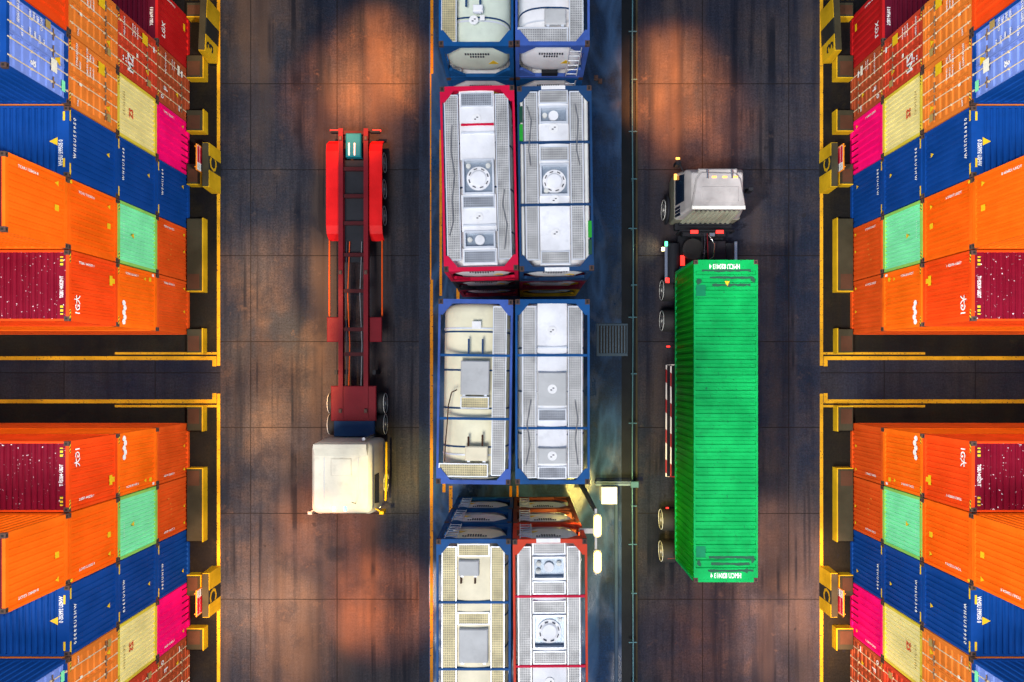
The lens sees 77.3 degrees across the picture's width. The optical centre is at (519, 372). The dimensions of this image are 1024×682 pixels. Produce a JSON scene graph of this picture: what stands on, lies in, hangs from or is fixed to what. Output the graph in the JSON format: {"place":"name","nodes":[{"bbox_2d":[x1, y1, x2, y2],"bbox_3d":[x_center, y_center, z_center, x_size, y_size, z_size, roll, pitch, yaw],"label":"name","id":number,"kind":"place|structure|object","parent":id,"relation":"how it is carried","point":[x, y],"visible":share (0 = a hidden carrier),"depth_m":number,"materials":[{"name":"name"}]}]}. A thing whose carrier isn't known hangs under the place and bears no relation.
{"place":"outdoors","nodes":[
{"label":"outdoors","id":0,"kind":"place"},
{"bbox_2d":[0,0,1023,681],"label":"ground","id":1,"kind":"structure","parent":0,"point":[204,444],"depth_m":29.50,"materials":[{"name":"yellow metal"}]},
{"bbox_2d":[0,423,189,483],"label":"shipping container","id":2,"kind":"object","parent":1,"relation":"on","point":[173,451],"visible":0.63,"depth_m":28.18,"materials":[{"name":"orange metal"}]},
{"bbox_2d":[0,428,157,496],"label":"shipping container","id":3,"kind":"object","parent":2,"relation":"on","point":[136,459],"visible":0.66,"depth_m":25.50,"materials":[{"name":"orange metal"}]},
{"bbox_2d":[0,434,117,511],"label":"shipping container","id":4,"kind":"object","parent":3,"relation":"on","point":[55,472],"visible":1,"depth_m":21.65,"materials":[{"name":"metal"}]},
{"bbox_2d":[0,274,189,334],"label":"shipping container","id":5,"kind":"object","parent":1,"relation":"on","point":[173,306],"visible":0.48,"depth_m":28.22,"materials":[{"name":"orange metal"}]},
{"bbox_2d":[0,264,156,330],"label":"shipping container","id":6,"kind":"object","parent":5,"relation":"on","point":[137,299],"visible":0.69,"depth_m":25.54,"materials":[{"name":"orange metal"}]},
{"bbox_2d":[0,250,117,325],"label":"shipping container","id":7,"kind":"object","parent":6,"relation":"on","point":[54,288],"visible":1,"depth_m":21.65,"materials":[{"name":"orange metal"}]},
{"bbox_2d":[0,358,219,402],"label":"cross aisle","id":8,"kind":"object","parent":1,"relation":"on","point":[109,379],"visible":1,"depth_m":29.50,"materials":[{"name":"concrete"}]},
{"bbox_2d":[0,0,219,365],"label":"kerb marking","id":9,"kind":"object","parent":1,"relation":"on","point":[213,358],"visible":1,"depth_m":29.49,"materials":[{"name":"yellow paint"}]},
{"bbox_2d":[0,393,219,681],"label":"kerb marking","id":10,"kind":"object","parent":1,"relation":"on","point":[213,400],"visible":1,"depth_m":29.49,"materials":[{"name":"yellow paint"}]},
{"bbox_2d":[111,0,189,68],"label":"shipping container","id":11,"kind":"object","parent":1,"relation":"on","point":[165,24],"visible":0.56,"depth_m":27.43,"materials":[{"name":"red metal"}]},
{"bbox_2d":[155,476,186,541],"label":"shipping container","id":12,"kind":"object","parent":1,"relation":"on","point":[171,507],"visible":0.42,"depth_m":28.06,"materials":[{"name":"orange metal"}]},
{"bbox_2d":[116,486,157,560],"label":"shipping container","id":13,"kind":"object","parent":12,"relation":"on","point":[137,521],"visible":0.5,"depth_m":25.46,"materials":[{"name":"green metal"}]},
{"bbox_2d":[0,498,117,583],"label":"shipping container","id":14,"kind":"object","parent":13,"relation":"on","point":[92,538],"visible":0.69,"depth_m":22.76,"materials":[{"name":"orange metal"}]},
{"bbox_2d":[0,514,67,613],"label":"shipping container","id":15,"kind":"object","parent":14,"relation":"on","point":[33,557],"visible":1,"depth_m":20.14,"materials":[{"name":"orange metal"}]},
{"bbox_2d":[155,217,186,281],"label":"shipping container","id":16,"kind":"object","parent":1,"relation":"on","point":[171,250],"visible":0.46,"depth_m":28.07,"materials":[{"name":"orange metal"}]},
{"bbox_2d":[115,199,157,272],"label":"shipping container","id":17,"kind":"object","parent":16,"relation":"on","point":[136,238],"visible":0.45,"depth_m":25.45,"materials":[{"name":"green metal"}]},
{"bbox_2d":[0,178,117,261],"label":"shipping container","id":18,"kind":"object","parent":17,"relation":"on","point":[92,221],"visible":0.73,"depth_m":22.78,"materials":[{"name":"orange metal"}]},
{"bbox_2d":[0,151,67,248],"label":"shipping container","id":19,"kind":"object","parent":18,"relation":"on","point":[33,205],"visible":1,"depth_m":20.14,"materials":[{"name":"orange metal"}]},
{"bbox_2d":[156,101,188,174],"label":"shipping container","id":20,"kind":"object","parent":1,"relation":"on","point":[172,142],"visible":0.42,"depth_m":28.09,"materials":[{"name":"pink metal"}]},
{"bbox_2d":[117,71,156,156],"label":"shipping container","id":21,"kind":"object","parent":20,"relation":"on","point":[136,115],"visible":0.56,"depth_m":25.47,"materials":[{"name":"yellow metal"}]},
{"bbox_2d":[0,34,117,133],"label":"shipping container","id":22,"kind":"object","parent":21,"relation":"on","point":[92,85],"visible":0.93,"depth_m":22.77,"materials":[{"name":"orange metal"}]},
{"bbox_2d":[0,0,68,103],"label":"shipping container","id":23,"kind":"object","parent":22,"relation":"on","point":[33,55],"visible":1,"depth_m":20.23,"materials":[{"name":"blue metal"}]},
{"bbox_2d":[7,30,67,97],"bbox_3d":[-15.216,-9.670,20.233,0.105,2.526,1.075,0,90,0],"label":"door","id":24,"kind":"structure","parent":23,"relation":"in","point":[21,52],"depth_m":20.12,"materials":[{"name":"blue paint"}]},
{"bbox_2d":[7,0,67,65],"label":"door","id":25,"kind":"structure","parent":23,"relation":"in","point":[54,42],"depth_m":20.17,"materials":[{"name":"blue paint"}]},
{"bbox_2d":[156,158,189,228],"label":"shipping container","id":26,"kind":"object","parent":1,"relation":"on","point":[173,196],"visible":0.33,"depth_m":28.09,"materials":[{"name":"blue metal"}]},
{"bbox_2d":[116,135,156,214],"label":"shipping container","id":27,"kind":"object","parent":26,"relation":"on","point":[136,176],"visible":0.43,"depth_m":25.47,"materials":[{"name":"blue metal"}]},
{"bbox_2d":[0,106,117,197],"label":"shipping container","id":28,"kind":"object","parent":27,"relation":"on","point":[71,143],"visible":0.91,"depth_m":21.65,"materials":[{"name":"blue metal"}]},
{"bbox_2d":[156,582,189,657],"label":"shipping container","id":29,"kind":"object","parent":1,"relation":"on","point":[173,615],"visible":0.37,"depth_m":28.05,"materials":[{"name":"pink metal"}]},
{"bbox_2d":[117,602,156,681],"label":"shipping container","id":30,"kind":"object","parent":29,"relation":"on","point":[137,643],"visible":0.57,"depth_m":25.52,"materials":[{"name":"yellow metal"}]},
{"bbox_2d":[0,627,117,681],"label":"shipping container","id":31,"kind":"object","parent":30,"relation":"on","point":[96,660],"visible":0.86,"depth_m":22.96,"materials":[{"name":"orange metal"}]},
{"bbox_2d":[0,658,67,681],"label":"shipping container","id":32,"kind":"object","parent":31,"relation":"on","point":[33,669],"visible":1,"depth_m":20.95,"materials":[{"name":"blue metal"}]},
{"bbox_2d":[156,529,189,599],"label":"shipping container","id":33,"kind":"object","parent":1,"relation":"on","point":[173,561],"visible":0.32,"depth_m":28.09,"materials":[{"name":"blue metal"}]},
{"bbox_2d":[118,544,157,624],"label":"shipping container","id":34,"kind":"object","parent":33,"relation":"on","point":[137,582],"visible":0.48,"depth_m":25.48,"materials":[{"name":"blue metal"}]},
{"bbox_2d":[0,562,117,655],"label":"shipping container","id":35,"kind":"object","parent":34,"relation":"on","point":[72,618],"visible":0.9,"depth_m":21.65,"materials":[{"name":"blue metal"}]},
{"bbox_2d":[156,43,189,121],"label":"shipping container","id":36,"kind":"object","parent":1,"relation":"on","point":[173,88],"visible":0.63,"depth_m":28.12,"materials":[{"name":"red metal"}]},
{"bbox_2d":[116,7,156,98],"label":"shipping container","id":37,"kind":"object","parent":36,"relation":"on","point":[137,54],"visible":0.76,"depth_m":25.52,"materials":[{"name":"red metal"}]},
{"bbox_2d":[67,0,117,68],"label":"shipping container","id":38,"kind":"object","parent":37,"relation":"on","point":[93,25],"visible":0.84,"depth_m":23.08,"materials":[{"name":"orange metal"}]},
{"bbox_2d":[220,0,418,681],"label":"roadway","id":39,"kind":"structure","parent":1,"relation":"on","point":[314,597],"depth_m":29.50,"materials":[{"name":"asphalt"}]},
{"bbox_2d":[308,392,387,514],"bbox_3d":[-7.350,3.420,27.548,3.200,3.904,5.240,0,90,0],"label":"tractor unit","id":40,"kind":"object","parent":39,"relation":"on","point":[349,468],"visible":0.85,"depth_m":26.32,"materials":[{"name":"beige paint"}]},
{"bbox_2d":[326,128,386,420],"bbox_3d":[-7.350,-4.340,28.810,2.500,1.380,12.980,0,90,0],"label":"semi trailer","id":41,"kind":"object","parent":39,"relation":"on","point":[356,213],"visible":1,"depth_m":28.34,"materials":[{"name":"red paint"}]},
{"bbox_2d":[419,0,428,681],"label":"gutter strip","id":42,"kind":"object","parent":39,"relation":"on","point":[423,340],"visible":1,"depth_m":29.49,"materials":[{"name":"concrete"}]},
{"bbox_2d":[429,0,621,681],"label":"storage pad","id":43,"kind":"object","parent":1,"relation":"on","point":[601,289],"depth_m":29.50,"materials":[{"name":"concrete"}]},
{"bbox_2d":[430,0,432,681],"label":"lane marking","id":44,"kind":"object","parent":43,"relation":"on","point":[431,413],"visible":1,"depth_m":29.49,"materials":[{"name":"orange paint"}]},
{"bbox_2d":[452,497,512,658],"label":"tank container","id":45,"kind":"object","parent":43,"relation":"on","point":[484,502],"visible":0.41,"depth_m":27.95,"materials":[{"name":"metal"}]},
{"bbox_2d":[444,508,511,679],"bbox_3d":[-1.616,8.920,25.749,2.564,2.502,6.364,0,90,0],"label":"tank container","id":46,"kind":"object","parent":45,"relation":"on","point":[465,517],"visible":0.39,"depth_m":25.61,"materials":[{"name":"metal"}]},
{"bbox_2d":[436,522,511,681],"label":"tank container","id":47,"kind":"object","parent":46,"relation":"on","point":[474,601],"visible":1,"depth_m":22.05,"materials":[{"name":"beige metal"}]},
{"bbox_2d":[456,0,514,106],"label":"tank container","id":48,"kind":"object","parent":43,"relation":"on","point":[514,53],"visible":0.02,"depth_m":27.01,"materials":[{"name":"red metal"}]},
{"bbox_2d":[447,58,513,105],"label":"tank container","id":49,"kind":"object","parent":48,"relation":"on","point":[471,82],"visible":0.24,"depth_m":24.79,"materials":[{"name":"metal"}]},
{"bbox_2d":[439,0,513,78],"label":"tank container","id":50,"kind":"object","parent":49,"relation":"on","point":[476,34],"visible":1,"depth_m":22.30,"materials":[{"name":"white metal"}]},
{"bbox_2d":[458,282,518,296],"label":"tank container","id":51,"kind":"object","parent":43,"relation":"on","point":[485,293],"visible":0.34,"depth_m":28.59,"materials":[{"name":"red metal"}]},
{"bbox_2d":[452,119,518,289],"bbox_3d":[-1.397,-6.669,25.749,2.564,2.502,6.364,-1,90,0],"label":"tank container","id":52,"kind":"object","parent":51,"relation":"on","point":[458,286],"visible":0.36,"depth_m":25.45,"materials":[{"name":"red metal"}]},
{"bbox_2d":[440,85,518,281],"bbox_3d":[-1.409,-6.669,23.249,2.564,2.502,6.364,-1,90,0],"label":"tank container","id":53,"kind":"object","parent":52,"relation":"on","point":[481,194],"visible":1,"depth_m":22.05,"materials":[{"name":"silver metal"}]},
{"bbox_2d":[512,315,514,459],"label":"tank container","id":54,"kind":"object","parent":43,"relation":"on","point":[513,387],"visible":0.02,"depth_m":28.27,"materials":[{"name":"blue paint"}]},
{"bbox_2d":[507,316,513,468],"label":"tank container","id":55,"kind":"object","parent":54,"relation":"on","point":[509,392],"visible":0.02,"depth_m":24.54,"materials":[{"name":"metal"}]},
{"bbox_2d":[436,299,513,484],"bbox_3d":[-1.564,0.670,23.225,2.564,2.550,6.364,1,90,0],"label":"tank container","id":56,"kind":"object","parent":55,"relation":"on","point":[477,406],"visible":1,"depth_m":22.05,"materials":[{"name":"metal"}]},
{"bbox_2d":[514,497,573,518],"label":"tank container","id":57,"kind":"object","parent":43,"relation":"on","point":[542,503],"visible":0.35,"depth_m":28.17,"materials":[{"name":"orange metal"}]},
{"bbox_2d":[513,508,579,681],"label":"tank container","id":58,"kind":"object","parent":57,"relation":"on","point":[528,518],"visible":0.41,"depth_m":25.61,"materials":[{"name":"metal"}]},
{"bbox_2d":[513,522,587,681],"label":"tank container","id":59,"kind":"object","parent":58,"relation":"on","point":[547,594],"visible":1,"depth_m":22.05,"materials":[{"name":"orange metal"}]},
{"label":"tank container","id":60,"kind":"object","parent":43,"relation":"on","visible":0},
{"bbox_2d":[516,0,582,105],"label":"tank container","id":61,"kind":"object","parent":60,"relation":"on","point":[547,81],"visible":0.25,"depth_m":24.82,"materials":[{"name":"metal"}]},
{"bbox_2d":[515,0,589,78],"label":"tank container","id":62,"kind":"object","parent":61,"relation":"on","point":[552,37],"visible":1,"depth_m":22.26,"materials":[{"name":"metal"}]},
{"bbox_2d":[622,0,635,681],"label":"drain channel","id":63,"kind":"object","parent":1,"relation":"on","point":[626,360],"visible":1,"depth_m":29.50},
{"bbox_2d":[638,0,820,681],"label":"roadway","id":64,"kind":"structure","parent":1,"relation":"on","point":[728,84],"depth_m":29.50,"materials":[{"name":"asphalt"}]},
{"bbox_2d":[658,284,675,561],"bbox_3d":[8.080,2.350,28.883,3.500,1.235,12.500,0,90,0],"label":"semi trailer","id":65,"kind":"object","parent":64,"relation":"on","point":[666,521],"visible":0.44,"depth_m":28.61,"materials":[{"name":"metal"}]},
{"bbox_2d":[675,260,757,581],"bbox_3d":[8.080,1.914,26.674,2.514,3.152,12.656,0,90,0],"label":"shipping container","id":66,"kind":"object","parent":65,"relation":"on","point":[716,420],"visible":1,"depth_m":25.18,"materials":[{"name":"green metal"}]},
{"bbox_2d":[659,157,753,331],"bbox_3d":[8.105,-5.190,27.765,3.470,3.469,7.580,0,90,0],"label":"tractor unit","id":67,"kind":"object","parent":64,"relation":"on","point":[710,201],"visible":0.59,"depth_m":27.72,"materials":[{"name":"paint"}]},
{"bbox_2d":[832,218,852,292],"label":"concrete plinth","id":68,"kind":"structure","parent":1,"relation":"on","point":[842,255],"depth_m":29.08,"materials":[{"name":"yellow paint"}]},
{"bbox_2d":[850,101,882,174],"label":"shipping container","id":69,"kind":"object","parent":1,"relation":"on","point":[866,142],"visible":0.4,"depth_m":28.09,"materials":[{"name":"pink metal"}]},
{"bbox_2d":[882,71,922,156],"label":"shipping container","id":70,"kind":"object","parent":69,"relation":"on","point":[902,115],"visible":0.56,"depth_m":25.44,"materials":[{"name":"yellow metal"}]},
{"bbox_2d":[922,34,1023,133],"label":"shipping container","id":71,"kind":"object","parent":70,"relation":"on","point":[947,85],"visible":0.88,"depth_m":22.78,"materials":[{"name":"orange metal"}]},
{"bbox_2d":[971,0,1023,103],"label":"shipping container","id":72,"kind":"object","parent":71,"relation":"on","point":[998,58],"visible":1,"depth_m":20.50,"materials":[{"name":"blue metal"}]},
{"bbox_2d":[850,43,882,121],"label":"shipping container","id":73,"kind":"object","parent":1,"relation":"on","point":[867,88],"visible":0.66,"depth_m":28.09,"materials":[{"name":"red metal"}]},
{"bbox_2d":[883,7,923,98],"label":"shipping container","id":74,"kind":"object","parent":73,"relation":"on","point":[902,54],"visible":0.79,"depth_m":25.47,"materials":[{"name":"red metal"}]},
{"bbox_2d":[922,0,972,68],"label":"shipping container","id":75,"kind":"object","parent":74,"relation":"on","point":[947,25],"visible":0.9,"depth_m":23.09,"materials":[{"name":"orange metal"}]},
{"bbox_2d":[850,582,883,657],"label":"shipping container","id":76,"kind":"object","parent":1,"relation":"on","point":[866,615],"visible":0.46,"depth_m":28.06,"materials":[{"name":"pink metal"}]},
{"bbox_2d":[883,602,923,681],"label":"shipping container","id":77,"kind":"object","parent":76,"relation":"on","point":[902,643],"visible":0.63,"depth_m":25.51,"materials":[{"name":"yellow metal"}]},
{"bbox_2d":[922,627,1023,681],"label":"shipping container","id":78,"kind":"object","parent":77,"relation":"on","point":[943,660],"visible":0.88,"depth_m":23.02,"materials":[{"name":"orange metal"}]},
{"bbox_2d":[850,529,883,599],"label":"shipping container","id":79,"kind":"object","parent":1,"relation":"on","point":[866,561],"visible":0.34,"depth_m":28.11,"materials":[{"name":"blue metal"}]},
{"bbox_2d":[882,544,921,624],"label":"shipping container","id":80,"kind":"object","parent":79,"relation":"on","point":[902,582],"visible":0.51,"depth_m":25.47,"materials":[{"name":"blue metal"}]},
{"bbox_2d":[922,562,1023,655],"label":"shipping container","id":81,"kind":"object","parent":80,"relation":"on","point":[967,618],"visible":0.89,"depth_m":21.65,"materials":[{"name":"blue metal"}]},
{"bbox_2d":[850,159,883,228],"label":"shipping container","id":82,"kind":"object","parent":1,"relation":"on","point":[866,196],"visible":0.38,"depth_m":28.12,"materials":[{"name":"blue metal"}]},
{"bbox_2d":[882,135,923,214],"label":"shipping container","id":83,"kind":"object","parent":82,"relation":"on","point":[902,176],"visible":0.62,"depth_m":25.45,"materials":[{"name":"blue metal"}]},
{"bbox_2d":[922,106,1023,197],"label":"shipping container","id":84,"kind":"object","parent":83,"relation":"on","point":[968,143],"visible":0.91,"depth_m":21.65,"materials":[{"name":"blue metal"}]},
{"bbox_2d":[853,216,883,281],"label":"shipping container","id":85,"kind":"object","parent":1,"relation":"on","point":[868,250],"visible":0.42,"depth_m":28.02,"materials":[{"name":"orange metal"}]},
{"bbox_2d":[883,199,925,272],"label":"shipping container","id":86,"kind":"object","parent":85,"relation":"on","point":[902,237],"visible":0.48,"depth_m":25.45,"materials":[{"name":"green metal"}]},
{"bbox_2d":[922,178,1023,261],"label":"shipping container","id":87,"kind":"object","parent":86,"relation":"on","point":[947,222],"visible":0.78,"depth_m":22.79,"materials":[{"name":"orange metal"}]},
{"bbox_2d":[972,156,1023,248],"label":"shipping container","id":88,"kind":"object","parent":87,"relation":"on","point":[998,207],"visible":1,"depth_m":20.46,"materials":[{"name":"orange metal"}]},
{"bbox_2d":[853,476,884,541],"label":"shipping container","id":89,"kind":"object","parent":1,"relation":"on","point":[867,507],"visible":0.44,"depth_m":28.04,"materials":[{"name":"orange metal"}]},
{"bbox_2d":[882,486,923,560],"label":"shipping container","id":90,"kind":"object","parent":89,"relation":"on","point":[902,521],"visible":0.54,"depth_m":25.46,"materials":[{"name":"green metal"}]},
{"bbox_2d":[922,498,1023,583],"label":"shipping container","id":91,"kind":"object","parent":90,"relation":"on","point":[946,538],"visible":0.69,"depth_m":22.77,"materials":[{"name":"orange metal"}]},
{"bbox_2d":[971,514,1023,608],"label":"shipping container","id":92,"kind":"object","parent":91,"relation":"on","point":[997,555],"visible":1,"depth_m":20.43,"materials":[{"name":"orange metal"}]},
{"bbox_2d":[850,0,928,68],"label":"shipping container","id":93,"kind":"object","parent":1,"relation":"on","point":[874,24],"visible":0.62,"depth_m":27.44,"materials":[{"name":"red metal"}]},
{"bbox_2d":[820,0,1023,365],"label":"kerb marking","id":94,"kind":"object","parent":1,"relation":"on","point":[826,358],"visible":1,"depth_m":29.49,"materials":[{"name":"yellow paint"}]},
{"bbox_2d":[820,393,1023,681],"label":"kerb marking","id":95,"kind":"object","parent":1,"relation":"on","point":[826,400],"visible":1,"depth_m":29.49,"materials":[{"name":"yellow paint"}]},
{"bbox_2d":[821,358,1023,402],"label":"cross aisle","id":96,"kind":"object","parent":1,"relation":"on","point":[922,379],"visible":1,"depth_m":29.50,"materials":[{"name":"concrete"}]},
{"bbox_2d":[850,423,1023,483],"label":"shipping container","id":97,"kind":"object","parent":1,"relation":"on","point":[866,451],"visible":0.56,"depth_m":28.18,"materials":[{"name":"orange metal"}]},
{"bbox_2d":[882,428,1023,496],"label":"shipping container","id":98,"kind":"object","parent":97,"relation":"on","point":[902,459],"visible":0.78,"depth_m":25.51,"materials":[{"name":"orange metal"}]},
{"bbox_2d":[923,434,1023,511],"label":"shipping container","id":99,"kind":"object","parent":98,"relation":"on","point":[976,472],"visible":1,"depth_m":21.65,"materials":[{"name":"orange metal"}]},
{"bbox_2d":[850,274,1023,334],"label":"shipping container","id":100,"kind":"object","parent":1,"relation":"on","point":[866,306],"visible":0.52,"depth_m":28.23,"materials":[{"name":"orange metal"}]},
{"bbox_2d":[882,263,1023,330],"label":"shipping container","id":101,"kind":"object","parent":100,"relation":"on","point":[902,299],"visible":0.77,"depth_m":25.52,"materials":[{"name":"orange metal"}]},
{"bbox_2d":[923,250,1023,325],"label":"shipping container","id":102,"kind":"object","parent":101,"relation":"on","point":[977,288],"visible":1,"depth_m":21.65,"materials":[{"name":"orange metal"}]},
{"bbox_2d":[517,131,585,289],"bbox_3d":[1.216,-6.669,25.749,2.564,2.502,6.364,-1,90,0],"label":"tank container","id":103,"kind":"object","parent":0,"point":[580,284],"visible":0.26,"depth_m":25.68,"materials":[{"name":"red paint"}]},
{"bbox_2d":[517,85,593,281],"bbox_3d":[1.220,-6.664,23.249,2.564,2.502,6.385,-1,90,0],"label":"tank container","id":104,"kind":"object","parent":103,"relation":"on","point":[553,185],"visible":1,"depth_m":22.05,"materials":[{"name":"silver metal"}]},
{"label":"tank container","id":105,"kind":"object","parent":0,"visible":0},
{"bbox_2d":[518,315,518,467],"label":"tank container","id":106,"kind":"object","parent":105,"relation":"on","point":[518,392],"visible":0.03,"depth_m":24.55,"materials":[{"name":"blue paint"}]},
{"bbox_2d":[515,299,589,483],"bbox_3d":[1.117,0.670,23.220,2.564,2.560,6.364,0,90,0],"label":"tank container","id":107,"kind":"object","parent":106,"relation":"on","point":[550,355],"visible":1,"depth_m":22.05,"materials":[{"name":"silver metal"}]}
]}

